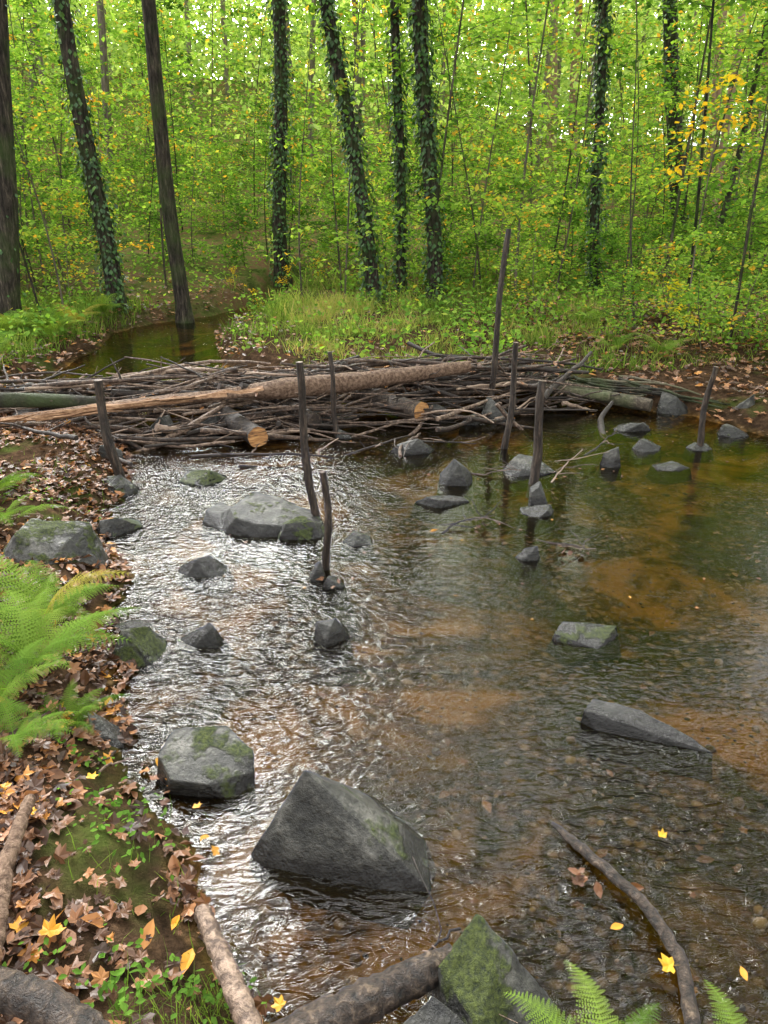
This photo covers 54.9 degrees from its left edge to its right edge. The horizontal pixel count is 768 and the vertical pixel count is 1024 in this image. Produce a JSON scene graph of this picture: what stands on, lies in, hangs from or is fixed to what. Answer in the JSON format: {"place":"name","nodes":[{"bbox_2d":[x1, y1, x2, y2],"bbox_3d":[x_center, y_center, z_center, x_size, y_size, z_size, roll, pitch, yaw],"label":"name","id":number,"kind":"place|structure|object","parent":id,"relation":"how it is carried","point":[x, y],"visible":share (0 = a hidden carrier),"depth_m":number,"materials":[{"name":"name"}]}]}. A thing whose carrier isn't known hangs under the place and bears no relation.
{"place":"outdoors","nodes":[
{"label":"outdoors","id":0,"kind":"place"},
{"bbox_2d":[0,60,767,1023],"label":"ground","id":1,"kind":"structure","parent":0,"point":[468,612],"depth_m":3.33,"materials":[{"name":"soil"}]},
{"bbox_2d":[0,0,26,317],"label":"alder tree","id":2,"kind":"object","parent":1,"relation":"on","point":[10,290],"visible":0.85,"depth_m":10.02,"materials":[{"name":"brown plant"}]},
{"bbox_2d":[0,794,35,959],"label":"fallen log","id":3,"kind":"object","parent":1,"relation":"on","point":[10,851],"visible":1,"depth_m":1.82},
{"bbox_2d":[10,49,48,276],"bbox_3d":[-6.203,-5.312,11.835,1.752,4.144,2.083,0,22,0],"label":"sapling tree","id":4,"kind":"object","parent":1,"relation":"on","point":[31,128],"visible":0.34,"depth_m":11.60,"materials":[{"name":"green plant"}]},
{"bbox_2d":[0,637,68,715],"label":"fern","id":5,"kind":"object","parent":1,"relation":"on","point":[8,688],"visible":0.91,"depth_m":2.59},
{"bbox_2d":[10,72,64,308],"bbox_3d":[-5.204,-4.946,10.552,1.221,4.566,1.193,20,29,40],"label":"sapling tree","id":6,"kind":"object","parent":1,"relation":"on","point":[21,107],"visible":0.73,"depth_m":10.55,"materials":[{"name":"green plant"}]},
{"bbox_2d":[0,693,80,757],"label":"fern","id":7,"kind":"object","parent":1,"relation":"on","point":[20,733],"visible":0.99,"depth_m":2.38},
{"bbox_2d":[12,71,71,290],"bbox_3d":[-6.598,-5.713,13.076,2.270,3.720,1.818,0,22,0],"label":"sapling tree","id":8,"kind":"object","parent":1,"relation":"on","point":[26,117],"visible":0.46,"depth_m":13.18,"materials":[{"name":"green plant"}]},
{"bbox_2d":[7,0,90,295],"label":"sapling tree","id":9,"kind":"object","parent":1,"relation":"on","point":[46,95],"visible":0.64,"depth_m":12.79,"materials":[{"name":"green plant"}]},
{"bbox_2d":[0,965,109,1023],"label":"fallen log","id":10,"kind":"object","parent":1,"relation":"on","point":[32,998],"visible":1,"depth_m":1.50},
{"bbox_2d":[2,518,109,567],"bbox_3d":[-1.734,0.232,3.775,0.602,0.327,0.453,-7,23,-16],"label":"rock","id":11,"kind":"object","parent":1,"relation":"on","point":[37,539],"visible":0.52,"depth_m":3.77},
{"bbox_2d":[21,180,103,301],"bbox_3d":[-5.370,-4.487,12.611,1.498,2.130,1.345,-11,24,-24],"label":"shrub","id":12,"kind":"object","parent":1,"relation":"on","point":[69,195],"visible":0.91,"depth_m":12.38,"materials":[{"name":"green plant"}]},
{"bbox_2d":[30,2,100,263],"bbox_3d":[-6.454,-7.877,15.217,1.421,5.387,1.389,-12,25,-27],"label":"sapling tree","id":13,"kind":"object","parent":1,"relation":"on","point":[54,86],"visible":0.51,"depth_m":14.90,"materials":[{"name":"green plant"}]},
{"bbox_2d":[0,555,131,632],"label":"fern","id":14,"kind":"object","parent":1,"relation":"on","point":[77,590],"visible":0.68,"depth_m":3.20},
{"bbox_2d":[0,588,140,683],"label":"fern","id":15,"kind":"object","parent":1,"relation":"on","point":[23,635],"visible":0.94,"depth_m":2.82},
{"bbox_2d":[36,678,128,736],"bbox_3d":[-1.126,0.695,2.619,0.400,0.148,0.379,11,25,26],"label":"fern","id":16,"kind":"object","parent":1,"relation":"on","point":[69,707],"visible":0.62,"depth_m":2.62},
{"bbox_2d":[46,0,132,313],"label":"ivy covered tree","id":17,"kind":"object","parent":1,"relation":"on","point":[110,259],"visible":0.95,"depth_m":11.72,"materials":[{"name":"green plant"}]},
{"bbox_2d":[48,85,161,282],"bbox_3d":[-4.821,-5.269,12.605,1.779,3.558,1.490,-15,26,-32],"label":"sapling tree","id":18,"kind":"object","parent":1,"relation":"on","point":[108,99],"visible":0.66,"depth_m":12.29,"materials":[{"name":"green plant"}]},
{"bbox_2d":[84,710,125,749],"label":"rock","id":19,"kind":"object","parent":1,"relation":"on","point":[110,731],"visible":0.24,"depth_m":2.70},
{"bbox_2d":[96,0,118,180],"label":"pine tree","id":20,"kind":"object","parent":1,"relation":"on","point":[104,57],"visible":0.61,"depth_m":23.30,"materials":[{"name":"brown plant"}]},
{"bbox_2d":[94,379,125,477],"bbox_3d":[-1.853,-0.420,5.064,0.142,0.976,0.088,0,22,0],"label":"wooden stake","id":21,"kind":"object","parent":1,"relation":"on","point":[111,450],"visible":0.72,"depth_m":4.98,"materials":[{"name":"brown wood"}]},
{"bbox_2d":[101,475,140,498],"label":"rock","id":22,"kind":"object","parent":1,"relation":"on","point":[119,482],"visible":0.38,"depth_m":5.08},
{"bbox_2d":[96,518,146,541],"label":"rock","id":23,"kind":"object","parent":1,"relation":"on","point":[117,528],"visible":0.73,"depth_m":4.45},
{"bbox_2d":[0,425,276,1023],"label":"grass tuft","id":24,"kind":"object","parent":1,"relation":"on","point":[198,1011],"visible":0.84,"depth_m":1.73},
{"bbox_2d":[112,627,170,674],"bbox_3d":[-1.075,0.614,3.245,0.272,0.245,0.254,-2,22,-5],"label":"rock","id":25,"kind":"object","parent":1,"relation":"on","point":[145,648],"visible":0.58,"depth_m":3.19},
{"bbox_2d":[141,0,195,328],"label":"alder tree","id":26,"kind":"object","parent":1,"relation":"on","point":[183,311],"visible":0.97,"depth_m":12.02,"materials":[{"name":"brown plant"}]},
{"bbox_2d":[175,469,231,501],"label":"rock","id":27,"kind":"object","parent":1,"relation":"on","point":[199,479],"visible":0.95,"depth_m":5.27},
{"bbox_2d":[175,623,234,675],"bbox_3d":[-0.820,0.597,3.334,0.250,0.210,0.178,3,22,7],"label":"rock","id":28,"kind":"object","parent":1,"relation":"on","point":[208,640],"visible":0.93,"depth_m":3.30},
{"bbox_2d":[176,555,235,595],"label":"rock","id":29,"kind":"object","parent":1,"relation":"on","point":[209,568],"visible":0.91,"depth_m":3.95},
{"bbox_2d":[156,726,256,816],"bbox_3d":[-0.606,0.895,2.572,0.360,0.233,0.273,0,22,0],"label":"rock","id":30,"kind":"object","parent":1,"relation":"on","point":[211,766],"visible":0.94,"depth_m":2.49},
{"bbox_2d":[201,502,230,546],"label":"rock","id":31,"kind":"object","parent":1,"relation":"on","point":[215,515],"visible":0.7,"depth_m":4.58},
{"bbox_2d":[194,904,261,1023],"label":"fallen log","id":32,"kind":"object","parent":1,"relation":"on","point":[239,1000],"visible":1,"depth_m":1.69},
{"bbox_2d":[216,492,323,556],"bbox_3d":[-0.694,0.071,4.553,0.657,0.271,0.414,0,22,0],"label":"rock","id":33,"kind":"object","parent":1,"relation":"on","point":[258,515],"visible":0.72,"depth_m":4.46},
{"bbox_2d":[260,0,297,287],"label":"ivy covered tree","id":34,"kind":"object","parent":1,"relation":"on","point":[279,94],"visible":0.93,"depth_m":15.15,"materials":[{"name":"green plant"}]},
{"bbox_2d":[274,516,323,556],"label":"rock","id":35,"kind":"object","parent":1,"relation":"on","point":[307,532],"visible":0.93,"depth_m":4.38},
{"bbox_2d":[254,13,349,297],"bbox_3d":[-1.385,-6.361,13.445,1.275,4.953,1.734,18,28,37],"label":"sapling tree","id":36,"kind":"object","parent":1,"relation":"on","point":[310,165],"visible":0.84,"depth_m":13.34,"materials":[{"name":"green plant"}]},
{"bbox_2d":[296,361,320,517],"bbox_3d":[-0.445,-0.311,4.487,0.127,1.203,0.079,0,22,0],"label":"wooden stake","id":37,"kind":"object","parent":1,"relation":"on","point":[306,467],"visible":0.84,"depth_m":4.43,"materials":[{"name":"brown wood"}]},
{"bbox_2d":[308,560,325,600],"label":"rock","id":38,"kind":"object","parent":1,"relation":"on","point":[316,572],"visible":0.82,"depth_m":3.89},
{"bbox_2d":[289,4,360,294],"bbox_3d":[-1.143,-6.558,13.688,1.214,4.941,1.328,5,23,12],"label":"sapling tree","id":39,"kind":"object","parent":1,"relation":"on","point":[319,115],"visible":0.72,"depth_m":13.39,"materials":[{"name":"green plant"}]},
{"bbox_2d":[319,470,331,577],"bbox_3d":[-0.306,0.146,3.947,0.064,0.766,0.064,0,22,0],"label":"wooden stake","id":40,"kind":"object","parent":1,"relation":"on","point":[327,525],"visible":0.76,"depth_m":3.89,"materials":[{"name":"brown wood"}]},
{"bbox_2d":[312,618,353,669],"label":"rock","id":41,"kind":"object","parent":1,"relation":"on","point":[331,635],"visible":0.99,"depth_m":3.33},
{"bbox_2d":[327,351,338,435],"bbox_3d":[-0.412,-0.904,6.319,0.124,0.928,0.063,6,23,16],"label":"wooden stake","id":42,"kind":"object","parent":1,"relation":"on","point":[333,400],"visible":0.82,"depth_m":6.27,"materials":[{"name":"brown wood"}]},
{"bbox_2d":[320,575,347,608],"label":"rock","id":43,"kind":"object","parent":1,"relation":"on","point":[337,598],"visible":0.98,"depth_m":3.82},
{"bbox_2d":[257,0,427,300],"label":"sapling tree","id":44,"kind":"object","parent":1,"relation":"on","point":[310,7],"visible":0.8,"depth_m":11.66,"materials":[{"name":"green plant"}]},
{"bbox_2d":[249,770,436,929],"bbox_3d":[-0.133,0.925,2.252,0.594,0.397,0.462,0,22,0],"label":"rock","id":45,"kind":"object","parent":1,"relation":"on","point":[324,843],"visible":0.94,"depth_m":2.15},
{"bbox_2d":[312,0,389,307],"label":"ivy covered tree","id":46,"kind":"object","parent":1,"relation":"on","point":[353,153],"visible":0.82,"depth_m":11.65,"materials":[{"name":"green plant"}]},
{"bbox_2d":[339,530,374,561],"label":"rock","id":47,"kind":"object","parent":1,"relation":"on","point":[355,545],"visible":0.98,"depth_m":4.32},
{"bbox_2d":[269,943,451,1023],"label":"fallen log","id":48,"kind":"object","parent":1,"relation":"on","point":[373,998],"visible":0.84,"depth_m":1.68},
{"bbox_2d":[0,341,730,466],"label":"branch dam","id":49,"kind":"structure","parent":1,"relation":"on","point":[224,392],"depth_m":6.62,"materials":[{"name":"brown wood"}]},
{"bbox_2d":[0,254,767,375],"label":"grass","id":50,"kind":"structure","parent":1,"relation":"on","point":[283,307],"depth_m":10.66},
{"bbox_2d":[0,267,767,1023],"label":"fallen leaves","id":51,"kind":"object","parent":1,"relation":"on","point":[28,925],"depth_m":2.61,"materials":[{"name":"plant"}]},
{"bbox_2d":[0,79,767,1023],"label":"undergrowth","id":52,"kind":"object","parent":1,"relation":"on","point":[122,995],"visible":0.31,"depth_m":10.44,"materials":[{"name":"green plant"}]},
{"bbox_2d":[7,0,767,305],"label":"sapling thicket","id":53,"kind":"object","parent":1,"relation":"on","point":[504,181],"visible":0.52,"depth_m":16.21,"materials":[{"name":"green plant"}]},
{"bbox_2d":[7,0,767,223],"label":"distant forest","id":54,"kind":"object","parent":1,"relation":"on","point":[114,46],"visible":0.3,"depth_m":33.48,"materials":[{"name":"green plant"}]},
{"bbox_2d":[31,529,747,1011],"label":"yellow maple leaves","id":55,"kind":"object","parent":1,"relation":"on","point":[51,927],"visible":0.83,"depth_m":1.86,"materials":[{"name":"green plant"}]},
{"bbox_2d":[382,0,417,298],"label":"ivy covered tree","id":56,"kind":"object","parent":1,"relation":"on","point":[396,93],"visible":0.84,"depth_m":12.54,"materials":[{"name":"green plant"}]},
{"bbox_2d":[384,439,438,468],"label":"rock","id":57,"kind":"object","parent":1,"relation":"on","point":[419,453],"visible":0.91,"depth_m":5.93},
{"bbox_2d":[403,0,452,301],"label":"ivy covered tree","id":58,"kind":"object","parent":1,"relation":"on","point":[426,138],"visible":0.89,"depth_m":11.61,"materials":[{"name":"green plant"}]},
{"bbox_2d":[341,0,518,230],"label":"sapling tree","id":59,"kind":"object","parent":1,"relation":"on","point":[404,68],"visible":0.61,"depth_m":12.15,"materials":[{"name":"green plant"}]},
{"bbox_2d":[403,997,464,1023],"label":"rock","id":60,"kind":"object","parent":1,"relation":"on","point":[433,1010],"visible":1,"depth_m":1.62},
{"bbox_2d":[410,495,473,523],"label":"rock","id":61,"kind":"object","parent":1,"relation":"on","point":[439,509],"visible":0.98,"depth_m":4.90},
{"bbox_2d":[326,0,564,227],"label":"sapling tree","id":62,"kind":"object","parent":1,"relation":"on","point":[468,43],"visible":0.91,"depth_m":11.23,"materials":[{"name":"green plant"}]},
{"bbox_2d":[395,0,500,296],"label":"sapling tree","id":63,"kind":"object","parent":1,"relation":"on","point":[439,56],"visible":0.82,"depth_m":11.74,"materials":[{"name":"green plant"}]},
{"bbox_2d":[130,472,767,1022],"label":"pebbles","id":64,"kind":"object","parent":1,"relation":"on","point":[226,910],"visible":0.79,"depth_m":2.85,"materials":[{"name":"stone"}]},
{"bbox_2d":[437,459,472,500],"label":"rock","id":65,"kind":"object","parent":1,"relation":"on","point":[455,477],"visible":0.84,"depth_m":5.25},
{"bbox_2d":[433,0,490,260],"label":"sapling tree","id":66,"kind":"object","parent":1,"relation":"on","point":[457,94],"visible":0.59,"depth_m":14.81,"materials":[{"name":"green plant"}]},
{"bbox_2d":[401,0,570,298],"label":"sapling tree","id":67,"kind":"object","parent":1,"relation":"on","point":[522,68],"visible":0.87,"depth_m":11.33,"materials":[{"name":"green plant"}]},
{"bbox_2d":[426,914,558,1023],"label":"rock","id":68,"kind":"object","parent":1,"relation":"on","point":[481,969],"visible":0.84,"depth_m":1.71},
{"bbox_2d":[481,397,514,433],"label":"rock","id":69,"kind":"object","parent":1,"relation":"on","point":[491,407],"visible":0.45,"depth_m":6.85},
{"bbox_2d":[488,228,510,397],"bbox_3d":[1.046,-1.642,6.891,0.168,1.866,0.079,0,22,0],"label":"wooden stake","id":70,"kind":"object","parent":1,"relation":"on","point":[497,313],"visible":0.85,"depth_m":6.78,"materials":[{"name":"brown wood"}]},
{"bbox_2d":[499,342,518,461],"bbox_3d":[1.011,-0.831,5.954,0.123,1.062,0.074,2,22,5],"label":"wooden stake","id":71,"kind":"object","parent":1,"relation":"on","point":[509,423],"visible":0.9,"depth_m":5.93,"materials":[{"name":"brown wood"}]},
{"bbox_2d":[511,546,542,579],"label":"rock","id":72,"kind":"object","parent":1,"relation":"on","point":[526,565],"visible":1,"depth_m":4.13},
{"bbox_2d":[494,454,561,490],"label":"rock","id":73,"kind":"object","parent":1,"relation":"on","point":[513,480],"visible":0.78,"depth_m":5.47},
{"bbox_2d":[490,198,567,317],"bbox_3d":[2.042,-3.438,10.277,1.150,1.705,1.164,0,22,0],"label":"shrub","id":74,"kind":"object","parent":1,"relation":"on","point":[526,209],"visible":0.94,"depth_m":10.15,"materials":[{"name":"green plant"}]},
{"bbox_2d":[516,504,555,534],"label":"rock","id":75,"kind":"object","parent":1,"relation":"on","point":[535,519],"visible":0.99,"depth_m":4.74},
{"bbox_2d":[526,380,546,497],"bbox_3d":[1.064,-0.451,5.179,0.107,0.947,0.076,-7,23,-17],"label":"wooden stake","id":76,"kind":"object","parent":1,"relation":"on","point":[537,445],"visible":0.77,"depth_m":5.13,"materials":[{"name":"brown wood"}]},
{"bbox_2d":[542,0,558,168],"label":"pine tree","id":77,"kind":"object","parent":1,"relation":"on","point":[553,93],"visible":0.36,"depth_m":29.69,"materials":[{"name":"brown plant"}]},
{"bbox_2d":[525,0,582,165],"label":"pine tree","id":78,"kind":"object","parent":1,"relation":"on","point":[578,34],"visible":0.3,"depth_m":31.28,"materials":[{"name":"brown plant"}]},
{"bbox_2d":[468,0,641,298],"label":"sapling tree","id":79,"kind":"object","parent":1,"relation":"on","point":[542,29],"visible":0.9,"depth_m":11.31,"materials":[{"name":"green plant"}]},
{"bbox_2d":[537,0,626,285],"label":"sapling tree","id":80,"kind":"object","parent":1,"relation":"on","point":[571,145],"visible":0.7,"depth_m":12.41,"materials":[{"name":"green plant"}]},
{"bbox_2d":[503,960,661,1023],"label":"fern","id":81,"kind":"object","parent":1,"relation":"on","point":[589,1015],"visible":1,"depth_m":1.59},
{"bbox_2d":[546,621,621,665],"bbox_3d":[0.924,0.603,3.358,0.339,0.159,0.149,0,22,0],"label":"rock","id":82,"kind":"object","parent":1,"relation":"on","point":[572,643],"visible":1,"depth_m":3.34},
{"bbox_2d":[546,0,626,292],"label":"sapling tree","id":83,"kind":"object","parent":1,"relation":"on","point":[580,149],"visible":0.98,"depth_m":11.14,"materials":[{"name":"green plant"}]},
{"bbox_2d":[579,0,617,291],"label":"ivy covered tree","id":84,"kind":"object","parent":1,"relation":"on","point":[601,87],"visible":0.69,"depth_m":12.42,"materials":[{"name":"green plant"}]},
{"bbox_2d":[596,447,621,481],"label":"rock","id":85,"kind":"object","parent":1,"relation":"on","point":[609,469],"visible":0.97,"depth_m":5.63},
{"bbox_2d":[570,263,661,338],"bbox_3d":[2.905,-2.575,9.205,0.819,0.978,0.998,-17,28,-36],"label":"shrub","id":86,"kind":"object","parent":1,"relation":"on","point":[631,288],"visible":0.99,"depth_m":9.16,"materials":[{"name":"green plant"}]},
{"bbox_2d":[608,422,653,441],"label":"rock","id":87,"kind":"object","parent":1,"relation":"on","point":[632,432],"visible":0.9,"depth_m":6.55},
{"bbox_2d":[583,0,687,336],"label":"sapling tree","id":88,"kind":"object","parent":1,"relation":"on","point":[639,173],"visible":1,"depth_m":9.19,"materials":[{"name":"green plant"}]},
{"bbox_2d":[576,699,712,782],"bbox_3d":[0.968,0.840,2.747,0.489,0.181,0.126,8,23,18],"label":"rock","id":89,"kind":"object","parent":1,"relation":"on","point":[606,728],"visible":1,"depth_m":2.73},
{"bbox_2d":[627,439,661,464],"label":"rock","id":90,"kind":"object","parent":1,"relation":"on","point":[644,451],"visible":0.98,"depth_m":6.01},
{"bbox_2d":[601,0,689,290],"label":"sapling tree","id":91,"kind":"object","parent":1,"relation":"on","point":[648,102],"visible":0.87,"depth_m":11.51,"materials":[{"name":"green plant"}]},
{"bbox_2d":[612,236,716,318],"bbox_3d":[3.841,-3.115,10.104,1.227,1.218,1.086,16,27,34],"label":"shrub","id":92,"kind":"object","parent":1,"relation":"on","point":[670,246],"visible":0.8,"depth_m":10.10,"materials":[{"name":"green plant"}]},
{"bbox_2d":[646,461,691,484],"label":"rock","id":93,"kind":"object","parent":1,"relation":"on","point":[670,472],"visible":1,"depth_m":5.58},
{"bbox_2d":[656,391,687,417],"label":"rock","id":94,"kind":"object","parent":1,"relation":"on","point":[670,405],"visible":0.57,"depth_m":7.09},
{"bbox_2d":[620,0,728,200],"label":"pine tree","id":95,"kind":"object","parent":1,"relation":"on","point":[718,91],"visible":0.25,"depth_m":26.25,"materials":[{"name":"brown plant"}]},
{"bbox_2d":[657,0,692,261],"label":"ivy covered tree","id":96,"kind":"object","parent":1,"relation":"on","point":[670,19],"visible":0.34,"depth_m":15.77,"materials":[{"name":"green plant"}]},
{"bbox_2d":[595,0,767,290],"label":"sapling tree","id":97,"kind":"object","parent":1,"relation":"on","point":[711,14],"visible":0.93,"depth_m":11.08,"materials":[{"name":"green plant"}]},
{"bbox_2d":[682,442,713,462],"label":"rock","id":98,"kind":"object","parent":1,"relation":"on","point":[695,452],"visible":0.91,"depth_m":6.03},
{"bbox_2d":[656,223,748,355],"bbox_3d":[3.448,-2.411,8.217,0.960,1.489,1.033,-17,28,-36],"label":"shrub","id":99,"kind":"object","parent":1,"relation":"on","point":[694,234],"visible":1,"depth_m":8.04,"materials":[{"name":"green plant"}]},
{"bbox_2d":[697,366,718,445],"bbox_3d":[2.594,-0.743,5.991,0.082,0.875,0.071,0,22,0],"label":"wooden stake","id":100,"kind":"object","parent":1,"relation":"on","point":[702,419],"visible":0.77,"depth_m":5.94,"materials":[{"name":"brown wood"}]},
{"bbox_2d":[654,65,766,324],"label":"yellow maple sapling","id":101,"kind":"object","parent":1,"relation":"on","point":[741,82],"visible":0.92,"depth_m":9.29,"materials":[{"name":"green plant"}]},
{"bbox_2d":[679,240,767,348],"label":"shrub","id":102,"kind":"object","parent":1,"relation":"on","point":[746,292],"visible":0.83,"depth_m":8.72,"materials":[{"name":"green plant"}]},
{"bbox_2d":[704,982,746,1023],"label":"fern","id":103,"kind":"object","parent":1,"relation":"on","point":[731,1013],"visible":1,"depth_m":1.64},
{"bbox_2d":[710,1,745,225],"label":"pine tree","id":104,"kind":"object","parent":1,"relation":"on","point":[727,116],"visible":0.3,"depth_m":21.30,"materials":[{"name":"brown plant"}]},
{"bbox_2d":[713,424,749,446],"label":"rock","id":105,"kind":"object","parent":1,"relation":"on","point":[727,435],"visible":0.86,"depth_m":6.39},
{"bbox_2d":[697,109,767,296],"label":"sapling tree","id":106,"kind":"object","parent":1,"relation":"on","point":[756,156],"visible":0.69,"depth_m":12.10,"materials":[{"name":"green plant"}]},
{"bbox_2d":[697,0,767,287],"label":"sapling tree","id":107,"kind":"object","parent":1,"relation":"on","point":[738,54],"visible":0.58,"depth_m":12.75,"materials":[{"name":"green plant"}]},
{"bbox_2d":[700,0,767,282],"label":"alder tree","id":108,"kind":"object","parent":1,"relation":"on","point":[740,150],"visible":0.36,"depth_m":13.45,"materials":[{"name":"brown plant"}]},
{"bbox_2d":[705,0,767,343],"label":"sapling tree","id":109,"kind":"object","parent":1,"relation":"on","point":[729,111],"visible":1,"depth_m":8.24,"materials":[{"name":"green plant"}]},
{"bbox_2d":[56,302,767,992],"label":"water","id":110,"kind":"structure","parent":0,"point":[198,328],"depth_m":4.48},
{"bbox_2d":[548,820,700,1023],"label":"driftwood branch","id":111,"kind":"object","parent":110,"relation":"on","point":[689,1006],"visible":1,"depth_m":1.97,"materials":[{"name":"brown wood"}]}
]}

